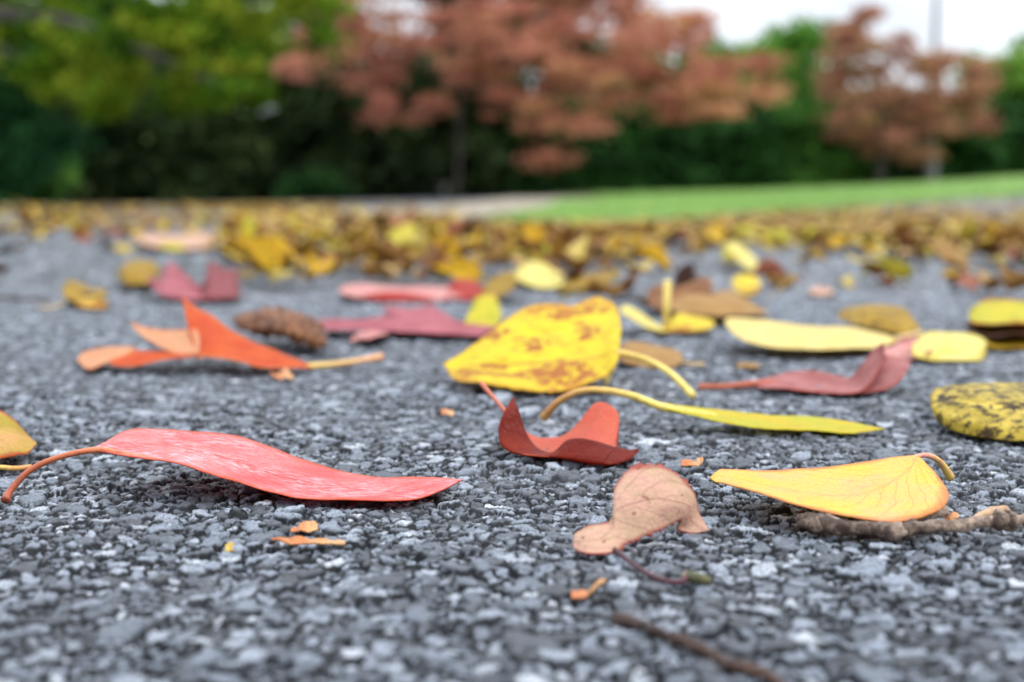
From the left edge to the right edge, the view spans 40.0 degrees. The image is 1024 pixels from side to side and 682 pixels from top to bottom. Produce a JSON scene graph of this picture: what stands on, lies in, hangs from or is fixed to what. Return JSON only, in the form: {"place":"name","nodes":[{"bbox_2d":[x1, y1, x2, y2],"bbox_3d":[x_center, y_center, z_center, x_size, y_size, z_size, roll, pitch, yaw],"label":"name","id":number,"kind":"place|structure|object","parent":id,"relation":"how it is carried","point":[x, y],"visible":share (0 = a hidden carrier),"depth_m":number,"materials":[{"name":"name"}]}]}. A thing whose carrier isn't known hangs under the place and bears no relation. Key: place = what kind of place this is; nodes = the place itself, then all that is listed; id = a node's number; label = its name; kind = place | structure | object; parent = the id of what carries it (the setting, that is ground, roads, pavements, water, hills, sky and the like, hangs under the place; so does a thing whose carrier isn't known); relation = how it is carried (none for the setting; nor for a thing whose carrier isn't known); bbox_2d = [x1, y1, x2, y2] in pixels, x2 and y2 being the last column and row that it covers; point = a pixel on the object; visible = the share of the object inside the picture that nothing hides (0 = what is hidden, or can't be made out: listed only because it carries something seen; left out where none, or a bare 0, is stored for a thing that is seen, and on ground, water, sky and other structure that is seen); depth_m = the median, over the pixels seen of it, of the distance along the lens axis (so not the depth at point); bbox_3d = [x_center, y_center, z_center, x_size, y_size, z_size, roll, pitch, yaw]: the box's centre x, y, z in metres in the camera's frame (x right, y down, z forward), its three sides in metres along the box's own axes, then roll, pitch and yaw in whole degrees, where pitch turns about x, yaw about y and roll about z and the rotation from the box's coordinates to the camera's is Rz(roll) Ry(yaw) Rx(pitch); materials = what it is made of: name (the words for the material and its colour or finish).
{"place":"outdoors","nodes":[
{"label":"outdoors","id":0,"kind":"place"},
{"bbox_2d":[0,196,597,203],"bbox_3d":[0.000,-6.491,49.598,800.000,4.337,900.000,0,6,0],"label":"ground","id":1,"kind":"structure","parent":0,"point":[311,201],"depth_m":39.44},
{"bbox_2d":[3,166,80,204],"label":"shrub","id":2,"kind":"object","parent":1,"relation":"on","point":[46,192],"visible":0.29,"depth_m":11.79,"materials":[{"name":"green plant"}]},
{"bbox_2d":[0,1,112,203],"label":"shrub","id":3,"kind":"object","parent":1,"relation":"on","point":[44,152],"visible":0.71,"depth_m":10.03,"materials":[{"name":"green plant"}]},
{"bbox_2d":[0,0,359,126],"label":"leafy tree","id":4,"kind":"object","parent":1,"relation":"on","point":[96,50],"visible":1,"depth_m":8.84,"materials":[{"name":"green plant"}]},
{"bbox_2d":[272,164,364,201],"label":"shrub","id":5,"kind":"object","parent":1,"relation":"on","point":[325,185],"visible":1,"depth_m":20.13,"materials":[{"name":"green plant"}]},
{"bbox_2d":[269,0,793,198],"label":"russet tree","id":6,"kind":"object","parent":1,"relation":"on","point":[660,35],"visible":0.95,"depth_m":18.24,"materials":[{"name":"red plant"}]},
{"bbox_2d":[171,184,524,202],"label":"woodland floor","id":7,"kind":"structure","parent":0,"point":[445,187],"depth_m":25.11,"materials":[{"name":"soil"}]},
{"bbox_2d":[0,76,148,203],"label":"shrub","id":8,"kind":"object","parent":7,"relation":"on","point":[74,194],"visible":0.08,"depth_m":21.49,"materials":[{"name":"green plant"}]},
{"bbox_2d":[79,58,190,203],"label":"shrub","id":9,"kind":"object","parent":7,"relation":"on","point":[137,174],"visible":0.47,"depth_m":21.81,"materials":[{"name":"green plant"}]},
{"bbox_2d":[24,0,267,203],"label":"leafy tree","id":10,"kind":"object","parent":7,"relation":"on","point":[111,10],"visible":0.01,"depth_m":23.49,"materials":[{"name":"green plant"}]},
{"bbox_2d":[124,54,286,202],"bbox_3d":[-4.812,-3.277,21.937,2.668,2.471,2.451,0,6,0],"label":"shrub","id":11,"kind":"object","parent":7,"relation":"on","point":[225,152],"visible":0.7,"depth_m":21.33,"materials":[{"name":"green plant"}]},
{"bbox_2d":[236,49,360,201],"bbox_3d":[-3.480,-3.432,22.610,2.871,2.608,2.575,0,6,0],"label":"shrub","id":12,"kind":"object","parent":7,"relation":"on","point":[295,138],"visible":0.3,"depth_m":21.87,"materials":[{"name":"green plant"}]},
{"bbox_2d":[239,0,472,201],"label":"leafy tree","id":13,"kind":"object","parent":7,"relation":"on","point":[438,4],"visible":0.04,"depth_m":24.93,"materials":[{"name":"green plant"}]},
{"bbox_2d":[298,47,457,200],"bbox_3d":[-2.152,-3.394,22.091,2.417,2.575,2.609,-1,6,-14],"label":"shrub","id":14,"kind":"object","parent":7,"relation":"on","point":[373,162],"visible":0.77,"depth_m":21.45,"materials":[{"name":"green plant"}]},
{"bbox_2d":[391,47,535,198],"bbox_3d":[-1.011,-3.457,22.746,2.803,2.513,2.444,0,6,0],"label":"shrub","id":15,"kind":"object","parent":7,"relation":"on","point":[479,171],"visible":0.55,"depth_m":22.15,"materials":[{"name":"green plant"}]},
{"bbox_2d":[446,87,597,197],"bbox_3d":[0.095,-3.308,23.439,2.891,2.033,2.635,0,6,0],"label":"shrub","id":16,"kind":"object","parent":7,"relation":"on","point":[530,182],"visible":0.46,"depth_m":22.65,"materials":[{"name":"green plant"}]},
{"bbox_2d":[418,0,648,196],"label":"leafy tree","id":17,"kind":"object","parent":7,"relation":"on","point":[518,22],"visible":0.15,"depth_m":26.19,"materials":[{"name":"green plant"}]},
{"bbox_2d":[544,92,651,196],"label":"shrub","id":18,"kind":"object","parent":7,"relation":"on","point":[622,142],"visible":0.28,"depth_m":23.15,"materials":[{"name":"green plant"}]},
{"bbox_2d":[600,94,737,192],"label":"shrub","id":19,"kind":"object","parent":7,"relation":"on","point":[669,164],"visible":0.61,"depth_m":23.52,"materials":[{"name":"green plant"}]},
{"bbox_2d":[594,31,749,108],"bbox_3d":[3.441,-4.796,28.941,4.339,3.718,4.527,0,6,0],"label":"leafy tree","id":20,"kind":"object","parent":7,"relation":"on","point":[724,48],"visible":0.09,"depth_m":27.54,"materials":[{"name":"plant"}]},
{"bbox_2d":[674,93,808,190],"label":"shrub","id":21,"kind":"object","parent":7,"relation":"on","point":[753,146],"visible":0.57,"depth_m":24.14,"materials":[{"name":"green plant"}]},
{"bbox_2d":[729,13,867,133],"bbox_3d":[5.727,-4.832,28.681,3.122,3.652,4.543,2,6,23],"label":"leafy tree","id":22,"kind":"object","parent":7,"relation":"on","point":[800,41],"visible":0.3,"depth_m":27.31,"materials":[{"name":"green plant"}]},
{"bbox_2d":[744,89,885,187],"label":"shrub","id":23,"kind":"object","parent":7,"relation":"on","point":[832,165],"visible":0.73,"depth_m":24.66,"materials":[{"name":"green plant"}]},
{"bbox_2d":[819,81,952,185],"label":"shrub","id":24,"kind":"object","parent":7,"relation":"on","point":[897,171],"visible":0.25,"depth_m":25.06,"materials":[{"name":"green plant"}]},
{"bbox_2d":[875,87,1023,180],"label":"shrub","id":25,"kind":"object","parent":7,"relation":"on","point":[955,146],"visible":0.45,"depth_m":25.47,"materials":[{"name":"green plant"}]},
{"bbox_2d":[943,30,1023,173],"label":"leafy tree","id":26,"kind":"object","parent":7,"relation":"on","point":[1012,77],"visible":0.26,"depth_m":26.41,"materials":[{"name":"green plant"}]},
{"bbox_2d":[962,91,1023,175],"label":"shrub","id":27,"kind":"object","parent":7,"relation":"on","point":[1013,114],"visible":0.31,"depth_m":25.85,"materials":[{"name":"green plant"}]},
{"bbox_2d":[319,196,619,216],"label":"path","id":28,"kind":"structure","parent":0,"point":[540,201],"depth_m":6.84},
{"bbox_2d":[0,195,1023,681],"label":"road","id":29,"kind":"structure","parent":0,"point":[120,569],"depth_m":0.25,"materials":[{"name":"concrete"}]},
{"bbox_2d":[0,410,36,470],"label":"fallen leaf","id":30,"kind":"object","parent":29,"relation":"on","point":[16,439],"visible":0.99,"depth_m":0.30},
{"bbox_2d":[38,280,107,308],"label":"fallen leaf","id":31,"kind":"object","parent":29,"relation":"on","point":[75,293],"visible":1,"depth_m":0.73,"materials":[{"name":"yellow plant"}]},
{"bbox_2d":[117,260,160,284],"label":"fallen leaf","id":32,"kind":"object","parent":29,"relation":"on","point":[133,272],"visible":0.98,"depth_m":0.85,"materials":[{"name":"yellow plant"}]},
{"bbox_2d":[138,232,220,250],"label":"fallen leaf","id":33,"kind":"object","parent":29,"relation":"on","point":[180,242],"visible":0.92,"depth_m":1.59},
{"bbox_2d":[147,261,239,300],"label":"fallen leaf","id":34,"kind":"object","parent":29,"relation":"on","point":[176,282],"visible":0.99,"depth_m":0.78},
{"bbox_2d":[77,296,383,369],"bbox_3d":[-0.096,-0.002,0.464,0.093,0.021,0.056,2,6,21],"label":"fallen leaf","id":35,"kind":"object","parent":29,"relation":"on","point":[205,334],"visible":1,"depth_m":0.46,"materials":[{"name":"plant"}]},
{"bbox_2d":[0,428,462,503],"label":"fallen leaf","id":36,"kind":"object","parent":29,"relation":"on","point":[251,463],"visible":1,"depth_m":0.27,"materials":[{"name":"plant"}]},
{"bbox_2d":[221,234,251,256],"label":"fallen leaf","id":37,"kind":"object","parent":29,"relation":"on","point":[243,242],"visible":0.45,"depth_m":1.08,"materials":[{"name":"plant"}]},
{"bbox_2d":[234,231,295,269],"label":"fallen leaf","id":38,"kind":"object","parent":29,"relation":"on","point":[268,252],"visible":1,"depth_m":0.87,"materials":[{"name":"plant"}]},
{"bbox_2d":[231,306,327,349],"bbox_3d":[-0.084,-0.006,0.527,0.030,0.013,0.072,-5,8,-42],"label":"pine cone","id":39,"kind":"object","parent":29,"relation":"on","point":[298,328],"visible":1,"depth_m":0.51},
{"bbox_2d":[244,270,315,281],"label":"fallen leaf","id":40,"kind":"object","parent":29,"relation":"on","point":[274,276],"visible":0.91,"depth_m":0.89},
{"bbox_2d":[293,240,309,254],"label":"fallen leaf","id":41,"kind":"object","parent":29,"relation":"on","point":[301,247],"visible":0.25,"depth_m":1.08,"materials":[{"name":"brown plant"}]},
{"bbox_2d":[301,230,354,256],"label":"fallen leaf","id":42,"kind":"object","parent":41,"relation":"on","point":[314,236],"visible":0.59,"depth_m":1.09,"materials":[{"name":"yellow plant"}]},
{"bbox_2d":[291,521,317,532],"bbox_3d":[-0.034,0.031,0.233,0.005,0.001,0.003,0,6,0],"label":"leaf crumb","id":43,"kind":"object","parent":29,"relation":"on","point":[308,526],"visible":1,"depth_m":0.23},
{"bbox_2d":[271,536,344,544],"bbox_3d":[-0.033,0.032,0.224,0.012,0.001,0.002,0,6,0],"label":"leaf crumb","id":44,"kind":"object","parent":29,"relation":"on","point":[298,540],"visible":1,"depth_m":0.22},
{"bbox_2d":[300,247,334,279],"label":"fallen leaf","id":45,"kind":"object","parent":29,"relation":"on","point":[322,266],"visible":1,"depth_m":0.89,"materials":[{"name":"plant"}]},
{"bbox_2d":[333,233,379,246],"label":"fallen leaf","id":46,"kind":"object","parent":29,"relation":"on","point":[354,237],"visible":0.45,"depth_m":1.24,"materials":[{"name":"plant"}]},
{"bbox_2d":[350,330,387,342],"bbox_3d":[-0.055,-0.002,0.540,0.015,0.004,0.028,-1,6,-5],"label":"leaf crumb","id":47,"kind":"object","parent":29,"relation":"on","point":[368,334],"visible":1,"depth_m":0.54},
{"bbox_2d":[340,243,408,265],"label":"fallen leaf","id":48,"kind":"object","parent":29,"relation":"on","point":[387,251],"visible":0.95,"depth_m":0.92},
{"bbox_2d":[386,223,415,244],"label":"fallen leaf","id":49,"kind":"object","parent":29,"relation":"on","point":[405,232],"visible":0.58,"depth_m":1.28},
{"bbox_2d":[391,253,418,280],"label":"fallen leaf","id":50,"kind":"object","parent":29,"relation":"on","point":[405,265],"visible":0.89,"depth_m":0.92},
{"bbox_2d":[316,306,495,335],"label":"fallen leaf","id":51,"kind":"object","parent":29,"relation":"on","point":[430,319],"visible":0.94,"depth_m":0.57,"materials":[{"name":"plant"}]},
{"bbox_2d":[340,278,482,300],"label":"fallen leaf","id":52,"kind":"object","parent":29,"relation":"on","point":[464,289],"visible":0.98,"depth_m":0.78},
{"bbox_2d":[393,236,437,267],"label":"fallen leaf","id":53,"kind":"object","parent":29,"relation":"on","point":[427,258],"visible":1,"depth_m":0.91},
{"bbox_2d":[416,255,448,279],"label":"fallen leaf","id":54,"kind":"object","parent":29,"relation":"on","point":[430,271],"visible":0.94,"depth_m":0.90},
{"bbox_2d":[426,235,459,257],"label":"fallen leaf","id":55,"kind":"object","parent":29,"relation":"on","point":[453,248],"visible":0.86,"depth_m":0.94,"materials":[{"name":"plant"}]},
{"bbox_2d":[434,258,489,281],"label":"fallen leaf","id":56,"kind":"object","parent":29,"relation":"on","point":[458,268],"visible":0.84,"depth_m":0.89,"materials":[{"name":"plant"}]},
{"bbox_2d":[463,293,501,326],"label":"fallen leaf","id":57,"kind":"object","parent":29,"relation":"on","point":[485,309],"visible":1,"depth_m":0.60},
{"bbox_2d":[474,271,517,299],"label":"fallen leaf","id":58,"kind":"object","parent":29,"relation":"on","point":[502,283],"visible":0.84,"depth_m":0.78,"materials":[{"name":"yellow plant"}]},
{"bbox_2d":[0,195,1023,258],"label":"leaf litter","id":59,"kind":"object","parent":29,"relation":"on","point":[829,232],"visible":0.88,"depth_m":2.00,"materials":[{"name":"plant"}]},
{"bbox_2d":[494,240,544,252],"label":"fallen leaf","id":60,"kind":"object","parent":29,"relation":"on","point":[521,244],"visible":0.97,"depth_m":1.13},
{"bbox_2d":[510,223,545,252],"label":"fallen leaf","id":61,"kind":"object","parent":29,"relation":"on","point":[531,231],"visible":0.93,"depth_m":1.14,"materials":[{"name":"plant"}]},
{"bbox_2d":[515,261,562,287],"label":"fallen leaf","id":62,"kind":"object","parent":29,"relation":"on","point":[538,274],"visible":0.94,"depth_m":0.91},
{"bbox_2d":[479,381,637,464],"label":"fallen leaf","id":63,"kind":"object","parent":29,"relation":"on","point":[591,436],"visible":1,"depth_m":0.30,"materials":[{"name":"plant"}]},
{"bbox_2d":[552,248,579,261],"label":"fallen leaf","id":64,"kind":"object","parent":29,"relation":"on","point":[571,258],"visible":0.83,"depth_m":0.99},
{"bbox_2d":[550,232,587,262],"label":"fallen leaf","id":65,"kind":"object","parent":64,"relation":"on","point":[577,249],"visible":1,"depth_m":1.00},
{"bbox_2d":[444,296,696,399],"bbox_3d":[0.011,0.002,0.416,0.060,0.024,0.079,-2,6,-16],"label":"fallen leaf","id":66,"kind":"object","parent":29,"relation":"on","point":[550,347],"visible":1,"depth_m":0.42,"materials":[{"name":"plant"}]},
{"bbox_2d":[555,268,620,289],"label":"fallen leaf","id":67,"kind":"object","parent":29,"relation":"on","point":[608,276],"visible":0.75,"depth_m":0.88,"materials":[{"name":"yellow plant"}]},
{"bbox_2d":[544,253,615,279],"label":"fallen leaf","id":68,"kind":"object","parent":67,"relation":"on","point":[577,273],"visible":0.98,"depth_m":0.90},
{"bbox_2d":[571,578,605,598],"bbox_3d":[0.011,0.034,0.195,0.005,0.002,0.004,0,6,0],"label":"leaf crumb","id":69,"kind":"object","parent":29,"relation":"on","point":[580,594],"visible":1,"depth_m":0.19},
{"bbox_2d":[559,278,625,298],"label":"fallen leaf","id":70,"kind":"object","parent":29,"relation":"on","point":[597,285],"visible":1,"depth_m":0.77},
{"bbox_2d":[616,271,654,291],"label":"fallen leaf","id":71,"kind":"object","parent":29,"relation":"on","point":[628,282],"visible":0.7,"depth_m":0.82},
{"bbox_2d":[625,259,652,278],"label":"fallen leaf","id":72,"kind":"object","parent":29,"relation":"on","point":[634,269],"visible":0.88,"depth_m":0.91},
{"bbox_2d":[573,462,709,584],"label":"fallen leaf","id":73,"kind":"object","parent":29,"relation":"on","point":[649,499],"visible":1,"depth_m":0.22,"materials":[{"name":"plant"}]},
{"bbox_2d":[615,244,669,270],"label":"fallen leaf","id":74,"kind":"object","parent":29,"relation":"on","point":[656,254],"visible":0.94,"depth_m":1.08,"materials":[{"name":"plant"}]},
{"bbox_2d":[619,341,704,367],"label":"fallen leaf","id":75,"kind":"object","parent":29,"relation":"on","point":[668,357],"visible":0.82,"depth_m":0.47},
{"bbox_2d":[621,280,714,332],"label":"fallen leaf","id":76,"kind":"object","parent":29,"relation":"on","point":[679,322],"visible":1,"depth_m":0.58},
{"bbox_2d":[646,276,713,309],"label":"fallen leaf","id":77,"kind":"object","parent":29,"relation":"on","point":[699,285],"visible":0.71,"depth_m":0.69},
{"bbox_2d":[671,262,711,287],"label":"fallen leaf","id":78,"kind":"object","parent":29,"relation":"on","point":[685,274],"visible":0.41,"depth_m":0.81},
{"bbox_2d":[610,612,782,681],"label":"twig","id":79,"kind":"object","parent":29,"relation":"on","point":[690,644],"visible":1,"depth_m":0.17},
{"bbox_2d":[682,570,711,584],"bbox_3d":[0.027,0.034,0.202,0.004,0.002,0.003,0,6,0],"label":"twig stub","id":80,"kind":"object","parent":29,"relation":"on","point":[698,578],"visible":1,"depth_m":0.20,"materials":[{"name":"green plant"}]},
{"bbox_2d":[678,230,721,258],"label":"fallen leaf","id":81,"kind":"object","parent":29,"relation":"on","point":[703,237],"visible":1,"depth_m":1.30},
{"bbox_2d":[540,387,884,433],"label":"fallen leaf","id":82,"kind":"object","parent":29,"relation":"on","point":[780,422],"visible":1,"depth_m":0.34,"materials":[{"name":"plant"}]},
{"bbox_2d":[670,290,767,316],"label":"fallen leaf","id":83,"kind":"object","parent":29,"relation":"on","point":[721,303],"visible":0.94,"depth_m":0.64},
{"bbox_2d":[722,241,756,269],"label":"fallen leaf","id":84,"kind":"object","parent":29,"relation":"on","point":[733,252],"visible":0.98,"depth_m":1.11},
{"bbox_2d":[732,274,759,294],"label":"fallen leaf","id":85,"kind":"object","parent":29,"relation":"on","point":[749,284],"visible":1,"depth_m":0.81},
{"bbox_2d":[751,258,806,283],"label":"fallen leaf","id":86,"kind":"object","parent":29,"relation":"on","point":[769,266],"visible":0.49,"depth_m":0.91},
{"bbox_2d":[698,342,910,393],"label":"fallen leaf","id":87,"kind":"object","parent":29,"relation":"on","point":[877,370],"visible":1,"depth_m":0.41,"materials":[{"name":"plant"}]},
{"bbox_2d":[724,317,922,349],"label":"fallen leaf","id":88,"kind":"object","parent":29,"relation":"on","point":[774,334],"visible":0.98,"depth_m":0.51,"materials":[{"name":"plant"}]},
{"bbox_2d":[709,453,954,522],"bbox_3d":[0.063,0.025,0.249,0.051,0.007,0.036,-1,6,-11],"label":"fallen leaf","id":89,"kind":"object","parent":29,"relation":"on","point":[897,488],"visible":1,"depth_m":0.25,"materials":[{"name":"plant"}]},
{"bbox_2d":[846,249,908,282],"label":"fallen leaf","id":90,"kind":"object","parent":29,"relation":"on","point":[875,269],"visible":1,"depth_m":0.91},
{"bbox_2d":[838,304,920,333],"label":"fallen leaf","id":91,"kind":"object","parent":29,"relation":"on","point":[891,318],"visible":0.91,"depth_m":0.55,"materials":[{"name":"yellow plant"}]},
{"bbox_2d":[859,258,912,278],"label":"fallen leaf","id":92,"kind":"object","parent":29,"relation":"on","point":[904,269],"visible":0.66,"depth_m":0.94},
{"bbox_2d":[796,505,1023,540],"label":"twig","id":93,"kind":"object","parent":29,"relation":"on","point":[1001,518],"visible":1,"depth_m":0.23,"materials":[{"name":"wood"}]},
{"bbox_2d":[884,331,986,360],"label":"fallen leaf","id":94,"kind":"object","parent":29,"relation":"on","point":[943,346],"visible":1,"depth_m":0.49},
{"bbox_2d":[949,266,978,290],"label":"fallen leaf","id":95,"kind":"object","parent":29,"relation":"on","point":[970,281],"visible":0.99,"depth_m":0.85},
{"bbox_2d":[930,382,1023,440],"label":"fallen leaf","id":96,"kind":"object","parent":29,"relation":"on","point":[992,410],"visible":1,"depth_m":0.33,"materials":[{"name":"plant"}]},
{"bbox_2d":[975,272,1002,291],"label":"fallen leaf","id":97,"kind":"object","parent":29,"relation":"on","point":[988,284],"visible":1,"depth_m":0.81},
{"bbox_2d":[965,298,1023,348],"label":"fallen leaf","id":98,"kind":"object","parent":29,"relation":"on","point":[994,323],"visible":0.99,"depth_m":0.54,"materials":[{"name":"yellow plant"}]},
{"bbox_2d":[998,264,1023,290],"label":"fallen leaf","id":99,"kind":"object","parent":29,"relation":"on","point":[1012,281],"visible":1,"depth_m":0.79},
{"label":"fallen leaf","id":100,"kind":"object","parent":29,"relation":"on","visible":0},
{"bbox_2d":[407,223,426,254],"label":"fallen leaf","id":101,"kind":"object","parent":100,"relation":"on","point":[420,238],"visible":0.39,"depth_m":1.05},
{"bbox_2d":[34,0,1023,113],"label":"sky","id":102,"kind":"structure","parent":0,"point":[963,24],"materials":[{"name":"white"}]},
{"bbox_2d":[465,174,1023,223],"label":"lawn","id":103,"kind":"structure","parent":0,"point":[888,202],"depth_m":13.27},
{"bbox_2d":[559,145,648,194],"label":"shrub","id":104,"kind":"object","parent":103,"relation":"on","point":[620,172],"visible":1,"depth_m":20.21,"materials":[{"name":"green plant"}]},
{"bbox_2d":[808,2,1007,184],"bbox_3d":[6.707,-4.117,23.751,3.539,3.213,2.665,0,6,0],"label":"russet tree","id":105,"kind":"object","parent":103,"relation":"on","point":[877,137],"visible":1,"depth_m":23.30,"materials":[{"name":"red plant"}]},
{"bbox_2d":[921,0,938,181],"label":"utility pole","id":106,"kind":"object","parent":103,"relation":"on","point":[929,169],"visible":0.4,"depth_m":24.88,"materials":[{"name":"grey paint"}]},
{"bbox_2d":[1001,259,1016,279],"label":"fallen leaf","id":107,"kind":"object","parent":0,"point":[1011,269],"visible":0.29,"depth_m":0.89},
{"bbox_2d":[919,239,1001,286],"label":"fallen leaf","id":108,"kind":"object","parent":107,"relation":"on","point":[949,254],"visible":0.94,"depth_m":0.90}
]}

